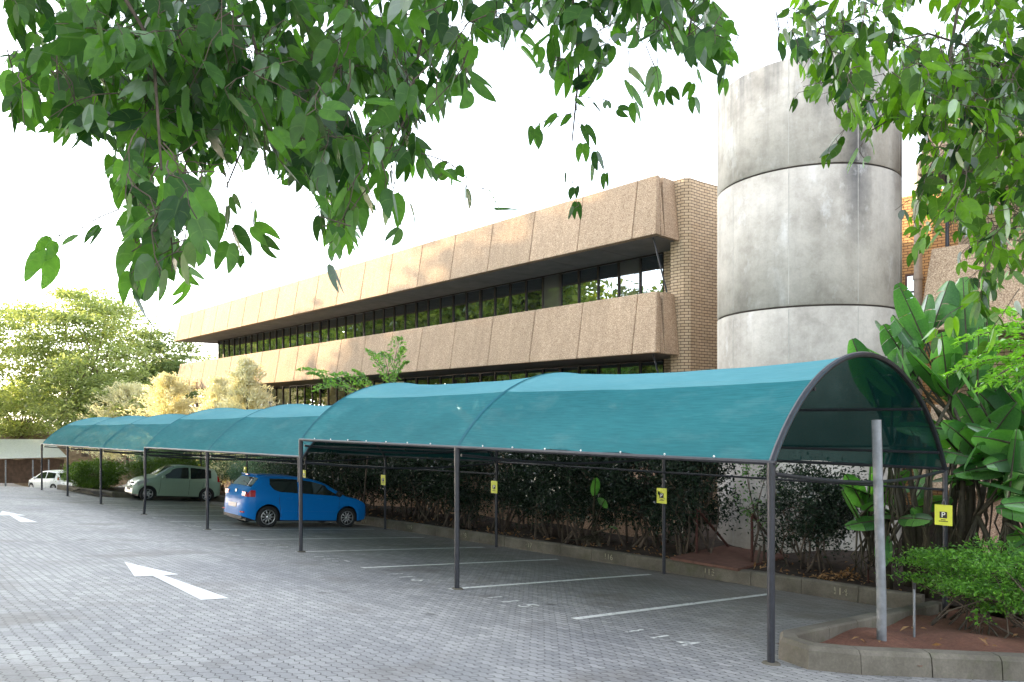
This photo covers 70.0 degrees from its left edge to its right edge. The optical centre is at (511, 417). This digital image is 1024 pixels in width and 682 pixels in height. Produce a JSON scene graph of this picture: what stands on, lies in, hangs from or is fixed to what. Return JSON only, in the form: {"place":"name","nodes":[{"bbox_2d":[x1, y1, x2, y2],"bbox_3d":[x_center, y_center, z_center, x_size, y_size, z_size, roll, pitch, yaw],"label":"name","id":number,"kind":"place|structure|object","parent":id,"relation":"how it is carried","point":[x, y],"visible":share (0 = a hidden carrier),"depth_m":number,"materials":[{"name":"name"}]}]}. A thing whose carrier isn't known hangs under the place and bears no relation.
{"place":"outdoors","nodes":[
{"label":"outdoors","id":0,"kind":"place"},
{"bbox_2d":[0,427,141,486],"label":"bank","id":1,"kind":"structure","parent":0,"point":[75,455],"depth_m":68.45,"materials":[{"name":"plant"}]},
{"bbox_2d":[0,296,50,427],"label":"feathery tree","id":2,"kind":"object","parent":1,"relation":"on","point":[3,370],"visible":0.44,"depth_m":63.85,"materials":[{"name":"green plant"}]},
{"bbox_2d":[0,374,65,438],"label":"feathery tree","id":3,"kind":"object","parent":1,"relation":"on","point":[21,427],"visible":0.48,"depth_m":69.34,"materials":[{"name":"green plant"}]},
{"bbox_2d":[0,280,184,456],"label":"feathery tree","id":4,"kind":"object","parent":1,"relation":"on","point":[64,373],"visible":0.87,"depth_m":58.01,"materials":[{"name":"green plant"}]},
{"bbox_2d":[55,379,163,456],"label":"feathery tree","id":5,"kind":"object","parent":1,"relation":"on","point":[89,395],"visible":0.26,"depth_m":53.34,"materials":[{"name":"green plant"}]},
{"bbox_2d":[69,380,158,469],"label":"golden conifer","id":6,"kind":"object","parent":1,"relation":"on","point":[124,391],"visible":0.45,"depth_m":52.06,"materials":[{"name":"yellow plant"}]},
{"bbox_2d":[116,371,204,460],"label":"golden conifer","id":7,"kind":"object","parent":1,"relation":"on","point":[169,387],"visible":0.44,"depth_m":44.56,"materials":[{"name":"yellow plant"}]},
{"bbox_2d":[121,326,212,413],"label":"feathery tree","id":8,"kind":"object","parent":1,"relation":"on","point":[171,365],"visible":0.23,"depth_m":64.69,"materials":[{"name":"green plant"}]},
{"bbox_2d":[183,353,217,407],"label":"feathery tree","id":9,"kind":"object","parent":1,"relation":"on","point":[203,358],"visible":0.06,"depth_m":84.72,"materials":[{"name":"beige plant"}]},
{"bbox_2d":[0,482,1023,681],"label":"paving","id":10,"kind":"structure","parent":0,"point":[110,589],"depth_m":9.16,"materials":[{"name":"grey stone"}]},
{"bbox_2d":[0,439,66,485],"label":"shelter","id":11,"kind":"object","parent":10,"relation":"on","point":[19,471],"visible":0.77,"depth_m":63.30,"materials":[{"name":"metal"}]},
{"bbox_2d":[28,470,76,487],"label":"parked car","id":12,"kind":"object","parent":10,"relation":"on","point":[50,477],"visible":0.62,"depth_m":53.15,"materials":[{"name":"white paint"}]},
{"bbox_2d":[57,484,113,496],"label":"front kerb","id":13,"kind":"structure","parent":10,"relation":"on","point":[74,488],"depth_m":32.81,"materials":[{"name":"concrete"}]},
{"bbox_2d":[114,492,199,499],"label":"side kerb","id":14,"kind":"structure","parent":10,"relation":"on","point":[122,495],"depth_m":31.10,"materials":[{"name":"concrete"}]},
{"bbox_2d":[125,464,219,501],"bbox_3d":[-14.552,2.792,31.425,3.542,1.535,1.839,8,-5,-43],"label":"parked car","id":15,"kind":"object","parent":10,"relation":"on","point":[178,480],"visible":0.88,"depth_m":30.91,"materials":[{"name":"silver metal"}]},
{"bbox_2d":[41,414,306,504],"bbox_3d":[-14.323,1.877,29.385,5.393,4.147,15.250,0,0,-43],"label":"shade carport","id":16,"kind":"object","parent":10,"relation":"on","point":[136,434],"visible":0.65,"depth_m":27.21,"materials":[{"name":"teal"}]},
{"bbox_2d":[0,0,517,327],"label":"orchid tree","id":17,"kind":"object","parent":10,"relation":"on","point":[189,69],"visible":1,"depth_m":1.93,"materials":[{"name":"green plant"}]},
{"bbox_2d":[222,473,365,526],"bbox_3d":[-6.319,2.465,21.680,3.980,1.455,1.923,8,-5,-43],"label":"parked car","id":18,"kind":"object","parent":10,"relation":"on","point":[266,500],"visible":0.98,"depth_m":20.65,"materials":[{"name":"blue paint"}]},
{"bbox_2d":[141,403,496,529],"bbox_3d":[-5.825,1.575,20.205,5.393,4.022,10.350,0,0,-43],"label":"shade carport","id":19,"kind":"object","parent":10,"relation":"on","point":[277,431],"visible":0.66,"depth_m":18.93,"materials":[{"name":"teal"}]},
{"bbox_2d":[211,495,924,607],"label":"back kerb","id":20,"kind":"structure","parent":10,"relation":"on","point":[856,593],"depth_m":14.71,"materials":[{"name":"concrete"}]},
{"bbox_2d":[296,351,948,665],"bbox_3d":[1.073,1.271,12.752,5.393,4.144,10.280,0,0,-43],"label":"shade carport","id":21,"kind":"object","parent":10,"relation":"on","point":[771,416],"visible":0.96,"depth_m":10.46,"materials":[{"name":"teal"}]},
{"bbox_2d":[657,483,666,503],"bbox_3d":[2.982,1.514,14.519,0.046,0.396,0.234,0,0,-43],"label":"parking sign","id":22,"kind":"object","parent":21,"relation":"attached to","point":[662,495],"visible":1,"depth_m":14.49,"materials":[{"name":"yellow plastic"}]},
{"bbox_2d":[935,499,951,525],"bbox_3d":[6.399,1.404,10.828,0.046,0.396,0.234,0,0,-43],"label":"parking sign","id":23,"kind":"object","parent":21,"relation":"attached to","point":[943,514],"visible":1,"depth_m":10.81,"materials":[{"name":"yellow plastic"}]},
{"bbox_2d":[470,0,807,219],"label":"orchid tree","id":24,"kind":"object","parent":10,"relation":"on","point":[705,46],"visible":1,"depth_m":2.57,"materials":[{"name":"green plant"}]},
{"bbox_2d":[774,0,1023,355],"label":"orchid tree","id":25,"kind":"object","parent":10,"relation":"on","point":[969,79],"visible":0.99,"depth_m":2.63,"materials":[{"name":"green plant"}]},
{"bbox_2d":[778,601,1023,680],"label":"island kerb","id":26,"kind":"structure","parent":10,"relation":"on","point":[803,647],"depth_m":7.17,"materials":[{"name":"concrete"}]},
{"bbox_2d":[777,608,1023,666],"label":"island soil","id":27,"kind":"structure","parent":26,"relation":"in","point":[953,636],"depth_m":8.68,"materials":[{"name":"soil"}]},
{"bbox_2d":[871,420,886,640],"bbox_3d":[4.202,1.438,8.363,0.104,2.827,0.164,0,0,-43],"label":"steel pole","id":28,"kind":"object","parent":27,"relation":"on","point":[880,567],"visible":0.87,"depth_m":8.32,"materials":[{"name":"metal"}]},
{"bbox_2d":[885,532,1023,637],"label":"planter bush","id":29,"kind":"object","parent":27,"relation":"on","point":[982,582],"visible":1,"depth_m":9.39,"materials":[{"name":"green plant"}]},
{"bbox_2d":[966,606,996,634],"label":"sprig","id":30,"kind":"object","parent":27,"relation":"on","point":[976,616],"visible":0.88,"depth_m":9.23,"materials":[{"name":"green plant"}]},
{"bbox_2d":[938,306,1023,393],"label":"feathery tree","id":31,"kind":"object","parent":10,"relation":"on","point":[1015,357],"visible":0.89,"depth_m":6.50,"materials":[{"name":"green plant"}]},
{"bbox_2d":[0,0,1023,425],"label":"sky","id":32,"kind":"structure","parent":0,"point":[47,188],"materials":[{"name":"white"}]},
{"bbox_2d":[70,486,1018,614],"bbox_3d":[4.314,3.634,23.274,22.050,3.457,52.300,0,0,-43],"label":"planting bed","id":33,"kind":"object","parent":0,"point":[838,564],"visible":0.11,"depth_m":16.44,"materials":[{"name":"soil"}]},
{"bbox_2d":[55,457,128,488],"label":"clipped shrub","id":34,"kind":"object","parent":33,"relation":"on","point":[82,473],"visible":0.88,"depth_m":33.64,"materials":[{"name":"green plant"}]},
{"bbox_2d":[108,454,230,484],"bbox_3d":[-15.508,2.574,33.528,5.209,1.826,5.633,0,0,-43],"label":"spreading juniper","id":35,"kind":"object","parent":33,"relation":"on","point":[135,467],"visible":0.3,"depth_m":32.82,"materials":[{"name":"green plant"}]},
{"bbox_2d":[122,449,227,478],"bbox_3d":[-16.748,2.304,36.393,9.011,2.936,5.394,0,0,35],"label":"juniper","id":36,"kind":"object","parent":33,"relation":"on","point":[138,457],"visible":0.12,"depth_m":35.83,"materials":[{"name":"green plant"}]},
{"bbox_2d":[176,375,236,490],"bbox_3d":[-15.440,0.867,38.781,4.433,6.265,4.836,0,0,-26],"label":"golden conifer","id":37,"kind":"object","parent":33,"relation":"on","point":[217,385],"visible":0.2,"depth_m":38.22,"materials":[{"name":"yellow plant"}]},
{"bbox_2d":[203,355,279,482],"bbox_3d":[-12.793,0.459,35.253,4.372,6.962,4.482,0,0,-43],"label":"golden conifer","id":38,"kind":"object","parent":33,"relation":"on","point":[244,386],"visible":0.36,"depth_m":35.01,"materials":[{"name":"yellow plant"}]},
{"bbox_2d":[210,453,285,484],"bbox_3d":[-10.818,1.989,32.327,3.463,3.277,10.326,0,0,-43],"label":"spreading juniper","id":39,"kind":"object","parent":33,"relation":"on","point":[235,473],"visible":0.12,"depth_m":32.19,"materials":[{"name":"green plant"}]},
{"bbox_2d":[252,455,328,481],"bbox_3d":[-8.335,2.016,29.381,3.763,2.963,5.784,0,0,-43],"label":"spreading juniper","id":40,"kind":"object","parent":33,"relation":"on","point":[276,468],"visible":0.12,"depth_m":29.21,"materials":[{"name":"green plant"}]},
{"bbox_2d":[278,453,336,479],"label":"hedge shrub","id":41,"kind":"object","parent":33,"relation":"on","point":[294,467],"visible":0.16,"depth_m":27.68,"materials":[{"name":"green plant"}]},
{"bbox_2d":[296,453,361,498],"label":"hedge shrub","id":42,"kind":"object","parent":33,"relation":"on","point":[323,479],"visible":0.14,"depth_m":26.03,"materials":[{"name":"green plant"}]},
{"bbox_2d":[296,336,409,503],"bbox_3d":[-4.989,0.338,23.036,3.542,5.759,1.850,0,0,-4],"label":"feathery sapling","id":43,"kind":"object","parent":33,"relation":"in","point":[377,357],"visible":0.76,"depth_m":22.79,"materials":[{"name":"green plant"}]},
{"bbox_2d":[317,442,397,512],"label":"hedge shrub","id":44,"kind":"object","parent":33,"relation":"on","point":[353,482],"visible":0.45,"depth_m":24.29,"materials":[{"name":"green plant"}]},
{"bbox_2d":[360,456,439,518],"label":"hedge shrub","id":45,"kind":"object","parent":33,"relation":"on","point":[394,496],"visible":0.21,"depth_m":23.18,"materials":[{"name":"green plant"}]},
{"bbox_2d":[378,449,474,521],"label":"hedge shrub","id":46,"kind":"object","parent":33,"relation":"on","point":[420,463],"visible":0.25,"depth_m":21.97,"materials":[{"name":"green plant"}]},
{"bbox_2d":[411,450,503,529],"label":"hedge shrub","id":47,"kind":"object","parent":33,"relation":"on","point":[467,501],"visible":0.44,"depth_m":20.56,"materials":[{"name":"green plant"}]},
{"bbox_2d":[461,451,563,530],"bbox_3d":[0.121,1.426,19.959,3.457,3.574,3.647,0,0,6],"label":"hedge shrub","id":48,"kind":"object","parent":33,"relation":"on","point":[504,496],"visible":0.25,"depth_m":19.53,"materials":[{"name":"green plant"}]},
{"bbox_2d":[473,452,591,541],"bbox_3d":[1.020,1.484,18.775,3.152,3.284,3.764,0,0,-43],"label":"hedge shrub","id":49,"kind":"object","parent":33,"relation":"on","point":[543,523],"visible":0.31,"depth_m":18.51,"materials":[{"name":"green plant"}]},
{"bbox_2d":[518,449,655,549],"bbox_3d":[1.710,1.378,17.406,3.574,3.535,2.940,0,0,19],"label":"hedge shrub","id":50,"kind":"object","parent":33,"relation":"on","point":[561,497],"visible":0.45,"depth_m":17.11,"materials":[{"name":"green plant"}]},
{"bbox_2d":[570,478,617,545],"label":"strelitzia","id":51,"kind":"object","parent":33,"relation":"on","point":[595,489],"visible":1,"depth_m":16.41,"materials":[{"name":"green plant"}]},
{"bbox_2d":[563,456,735,547],"bbox_3d":[3.076,1.333,16.522,3.041,3.429,3.674,0,0,-43],"label":"hedge shrub","id":52,"kind":"object","parent":33,"relation":"on","point":[621,487],"visible":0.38,"depth_m":16.42,"materials":[{"name":"green plant"}]},
{"bbox_2d":[606,457,764,554],"bbox_3d":[3.578,1.261,15.553,3.159,3.645,3.609,0,0,-43],"label":"hedge shrub","id":53,"kind":"object","parent":33,"relation":"on","point":[688,491],"visible":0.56,"depth_m":15.20,"materials":[{"name":"green plant"}]},
{"bbox_2d":[365,507,1023,645],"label":"leaf litter","id":54,"kind":"object","parent":33,"relation":"on","point":[843,573],"visible":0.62,"depth_m":12.99,"materials":[{"name":"brown"}]},
{"bbox_2d":[670,508,788,570],"bbox_3d":[4.536,2.483,14.912,2.317,1.244,1.500,0,0,-43],"label":"patch of bare soil","id":55,"kind":"object","parent":33,"relation":"on","point":[727,556],"visible":0.71,"depth_m":14.64,"materials":[{"name":"soil"}]},
{"bbox_2d":[730,462,789,563],"bbox_3d":[4.792,1.756,14.278,0.913,2.403,1.239,0,0,-43],"label":"sapling","id":56,"kind":"object","parent":33,"relation":"on","point":[757,521],"visible":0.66,"depth_m":14.22,"materials":[{"name":"green plant"}]},
{"bbox_2d":[740,461,873,573],"bbox_3d":[5.712,1.778,13.786,2.297,2.396,2.536,0,0,-43],"label":"shrub","id":57,"kind":"object","parent":33,"relation":"on","point":[817,516],"visible":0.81,"depth_m":13.43,"materials":[{"name":"green plant"}]},
{"bbox_2d":[717,52,901,573],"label":"concrete tower","id":58,"kind":"structure","parent":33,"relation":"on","point":[809,258],"depth_m":15.47,"materials":[{"name":"concrete"}]},
{"bbox_2d":[839,467,952,589],"bbox_3d":[6.355,1.774,12.067,2.188,2.517,1.608,0,0,-43],"label":"strelitzia","id":59,"kind":"object","parent":33,"relation":"on","point":[858,496],"visible":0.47,"depth_m":12.04,"materials":[{"name":"green plant"}]},
{"bbox_2d":[847,277,1002,605],"bbox_3d":[6.793,0.281,11.873,2.700,5.437,2.015,0,0,-2],"label":"strelitzia","id":60,"kind":"object","parent":33,"relation":"on","point":[903,347],"visible":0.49,"depth_m":11.79,"materials":[{"name":"green plant"}]},
{"bbox_2d":[933,350,1023,594],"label":"strelitzia","id":61,"kind":"object","parent":33,"relation":"on","point":[984,436],"visible":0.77,"depth_m":11.15,"materials":[{"name":"green plant"}]},
{"bbox_2d":[954,429,1023,609],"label":"strelitzia","id":62,"kind":"object","parent":33,"relation":"on","point":[1009,489],"visible":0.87,"depth_m":10.49,"materials":[{"name":"green plant"}]},
{"bbox_2d":[949,605,1021,620],"bbox_3d":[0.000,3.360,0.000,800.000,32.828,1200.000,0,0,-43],"label":"ground","id":63,"kind":"structure","parent":0,"point":[999,615],"depth_m":13.68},
{"bbox_2d":[175,156,717,522],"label":"office building","id":64,"kind":"structure","parent":63,"relation":"on","point":[621,279],"depth_m":25.35,"materials":[{"name":"beige"}]},
{"bbox_2d":[256,333,262,352],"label":"window","id":65,"kind":"structure","parent":64,"relation":"in","point":[259,337],"depth_m":43.46,"materials":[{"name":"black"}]},
{"bbox_2d":[269,330,275,350],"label":"window","id":66,"kind":"structure","parent":64,"relation":"in","point":[272,334],"depth_m":42.16,"materials":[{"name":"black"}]},
{"bbox_2d":[282,328,288,348],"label":"window","id":67,"kind":"structure","parent":64,"relation":"in","point":[285,332],"depth_m":40.96,"materials":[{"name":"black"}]},
{"bbox_2d":[289,327,295,347],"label":"window","id":68,"kind":"structure","parent":64,"relation":"in","point":[292,331],"depth_m":40.32,"materials":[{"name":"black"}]},
{"bbox_2d":[296,325,303,345],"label":"window","id":69,"kind":"structure","parent":64,"relation":"in","point":[299,329],"depth_m":39.63,"materials":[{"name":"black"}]},
{"bbox_2d":[296,386,303,403],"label":"window","id":70,"kind":"structure","parent":64,"relation":"in","point":[299,389],"depth_m":39.62,"materials":[{"name":"black"}]},
{"bbox_2d":[304,324,310,344],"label":"window","id":71,"kind":"structure","parent":64,"relation":"in","point":[307,328],"depth_m":39.04,"materials":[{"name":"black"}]},
{"bbox_2d":[304,385,310,404],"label":"window","id":72,"kind":"structure","parent":64,"relation":"in","point":[307,389],"depth_m":39.05,"materials":[{"name":"black"}]},
{"bbox_2d":[311,322,318,343],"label":"window","id":73,"kind":"structure","parent":64,"relation":"in","point":[314,326],"depth_m":38.43,"materials":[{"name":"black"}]},
{"bbox_2d":[311,385,318,405],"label":"window","id":74,"kind":"structure","parent":64,"relation":"in","point":[314,395],"depth_m":38.47,"materials":[{"name":"black"}]},
{"bbox_2d":[319,320,326,342],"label":"window","id":75,"kind":"structure","parent":64,"relation":"in","point":[322,324],"depth_m":37.85,"materials":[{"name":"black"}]},
{"bbox_2d":[319,384,326,405],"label":"window","id":76,"kind":"structure","parent":64,"relation":"in","point":[322,392],"depth_m":37.84,"materials":[{"name":"black"}]},
{"bbox_2d":[327,319,335,341],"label":"window","id":77,"kind":"structure","parent":64,"relation":"in","point":[331,324],"depth_m":37.16,"materials":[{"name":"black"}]},
{"bbox_2d":[327,385,335,405],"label":"window","id":78,"kind":"structure","parent":64,"relation":"in","point":[331,392],"depth_m":37.16,"materials":[{"name":"brown"}]},
{"bbox_2d":[336,317,344,339],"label":"window","id":79,"kind":"structure","parent":64,"relation":"in","point":[340,322],"depth_m":36.48,"materials":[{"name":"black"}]},
{"bbox_2d":[345,315,353,338],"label":"window","id":80,"kind":"structure","parent":64,"relation":"in","point":[349,320],"depth_m":35.85,"materials":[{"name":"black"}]},
{"bbox_2d":[354,313,362,337],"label":"window","id":81,"kind":"structure","parent":64,"relation":"in","point":[358,319],"depth_m":35.23,"materials":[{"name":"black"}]},
{"bbox_2d":[363,311,372,335],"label":"window","id":82,"kind":"structure","parent":64,"relation":"in","point":[367,317],"depth_m":34.60,"materials":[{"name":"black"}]},
{"bbox_2d":[373,309,382,334],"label":"window","id":83,"kind":"structure","parent":64,"relation":"in","point":[377,315],"depth_m":33.93,"materials":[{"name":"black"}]},
{"bbox_2d":[383,307,392,332],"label":"window","id":84,"kind":"structure","parent":64,"relation":"in","point":[387,313],"depth_m":33.35,"materials":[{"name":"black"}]},
{"bbox_2d":[393,305,403,331],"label":"window","id":85,"kind":"structure","parent":64,"relation":"in","point":[398,312],"depth_m":32.72,"materials":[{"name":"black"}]},
{"bbox_2d":[404,303,414,329],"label":"window","id":86,"kind":"structure","parent":64,"relation":"in","point":[409,309],"depth_m":32.10,"materials":[{"name":"black"}]},
{"bbox_2d":[415,301,426,327],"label":"window","id":87,"kind":"structure","parent":64,"relation":"in","point":[420,307],"depth_m":31.44,"materials":[{"name":"black"}]},
{"bbox_2d":[427,298,438,325],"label":"window","id":88,"kind":"structure","parent":64,"relation":"in","point":[432,305],"depth_m":30.82,"materials":[{"name":"black"}]},
{"bbox_2d":[439,296,451,324],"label":"window","id":89,"kind":"structure","parent":64,"relation":"in","point":[445,303],"depth_m":30.20,"materials":[{"name":"black"}]},
{"bbox_2d":[452,293,464,322],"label":"window","id":90,"kind":"structure","parent":64,"relation":"in","point":[458,301],"depth_m":29.58,"materials":[{"name":"black"}]},
{"bbox_2d":[465,290,478,320],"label":"window","id":91,"kind":"structure","parent":64,"relation":"in","point":[471,298],"depth_m":28.93,"materials":[{"name":"black"}]},
{"bbox_2d":[479,287,493,317],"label":"window","id":92,"kind":"structure","parent":64,"relation":"in","point":[486,296],"depth_m":28.30,"materials":[{"name":"black"}]},
{"bbox_2d":[479,373,493,381],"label":"window","id":93,"kind":"structure","parent":64,"relation":"in","point":[485,377],"depth_m":28.30,"materials":[{"name":"black"}]},
{"bbox_2d":[494,284,508,315],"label":"window","id":94,"kind":"structure","parent":64,"relation":"in","point":[501,293],"depth_m":27.66,"materials":[{"name":"black"}]},
{"bbox_2d":[494,372,508,380],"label":"window","id":95,"kind":"structure","parent":64,"relation":"in","point":[500,376],"depth_m":27.67,"materials":[{"name":"black"}]},
{"bbox_2d":[509,281,524,313],"bbox_3d":[0.210,-4.205,26.996,0.075,1.630,0.859,0,0,-43],"label":"window","id":96,"kind":"structure","parent":64,"relation":"in","point":[516,290],"depth_m":27.01,"materials":[{"name":"black"}]},
{"bbox_2d":[525,278,541,310],"bbox_3d":[0.794,-4.205,26.366,0.075,1.630,0.859,0,0,-43],"label":"window","id":97,"kind":"structure","parent":64,"relation":"in","point":[533,288],"depth_m":26.39,"materials":[{"name":"black"}]},
{"bbox_2d":[542,275,558,308],"bbox_3d":[1.377,-4.205,25.736,0.075,1.630,0.859,0,0,-43],"label":"window","id":98,"kind":"structure","parent":64,"relation":"in","point":[550,285],"depth_m":25.76,"materials":[{"name":"black"}]},
{"bbox_2d":[559,271,577,305],"bbox_3d":[1.952,-4.205,25.115,0.075,1.630,0.884,0,0,-43],"label":"window","id":99,"kind":"structure","parent":64,"relation":"in","point":[568,282],"depth_m":25.13,"materials":[{"name":"black"}]},
{"bbox_2d":[578,267,596,302],"bbox_3d":[2.543,-4.205,24.476,0.075,1.630,0.859,0,0,-43],"label":"window","id":100,"kind":"structure","parent":64,"relation":"in","point":[587,278],"depth_m":24.50,"materials":[{"name":"black"}]},
{"bbox_2d":[578,365,596,373],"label":"window","id":101,"kind":"structure","parent":64,"relation":"in","point":[589,369],"depth_m":24.46,"materials":[{"name":"black"}]},
{"bbox_2d":[597,263,616,299],"bbox_3d":[3.126,-4.205,23.846,0.075,1.630,0.859,0,0,-43],"label":"window","id":102,"kind":"structure","parent":64,"relation":"in","point":[607,274],"depth_m":23.86,"materials":[{"name":"black"}]},
{"bbox_2d":[597,365,616,373],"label":"window","id":103,"kind":"structure","parent":64,"relation":"in","point":[604,369],"depth_m":23.87,"materials":[{"name":"black"}]},
{"bbox_2d":[617,259,638,296],"bbox_3d":[3.710,-4.205,23.216,0.075,1.630,0.859,0,0,-43],"label":"window","id":104,"kind":"structure","parent":64,"relation":"in","point":[628,271],"depth_m":23.24,"materials":[{"name":"black"}]},
{"bbox_2d":[617,363,638,373],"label":"window","id":105,"kind":"structure","parent":64,"relation":"in","point":[633,368],"depth_m":23.24,"materials":[{"name":"black"}]},
{"bbox_2d":[639,254,662,293],"bbox_3d":[4.293,-4.205,22.586,0.075,1.630,0.859,0,0,-43],"label":"window","id":106,"kind":"structure","parent":64,"relation":"in","point":[650,277],"depth_m":22.61,"materials":[{"name":"white"}]},
{"bbox_2d":[639,361,662,373],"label":"window","id":107,"kind":"structure","parent":64,"relation":"in","point":[649,367],"depth_m":22.61,"materials":[{"name":"black"}]},
{"bbox_2d":[341,462,661,536],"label":"wall","id":108,"kind":"structure","parent":63,"relation":"on","point":[631,531],"depth_m":21.73,"materials":[{"name":"concrete"}]},
{"bbox_2d":[902,100,1023,552],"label":"office wing","id":109,"kind":"structure","parent":63,"relation":"on","point":[932,271],"depth_m":15.15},
{"bbox_2d":[905,274,913,297],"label":"window","id":110,"kind":"structure","parent":109,"relation":"in","point":[909,282],"depth_m":22.05,"materials":[{"name":"white"}]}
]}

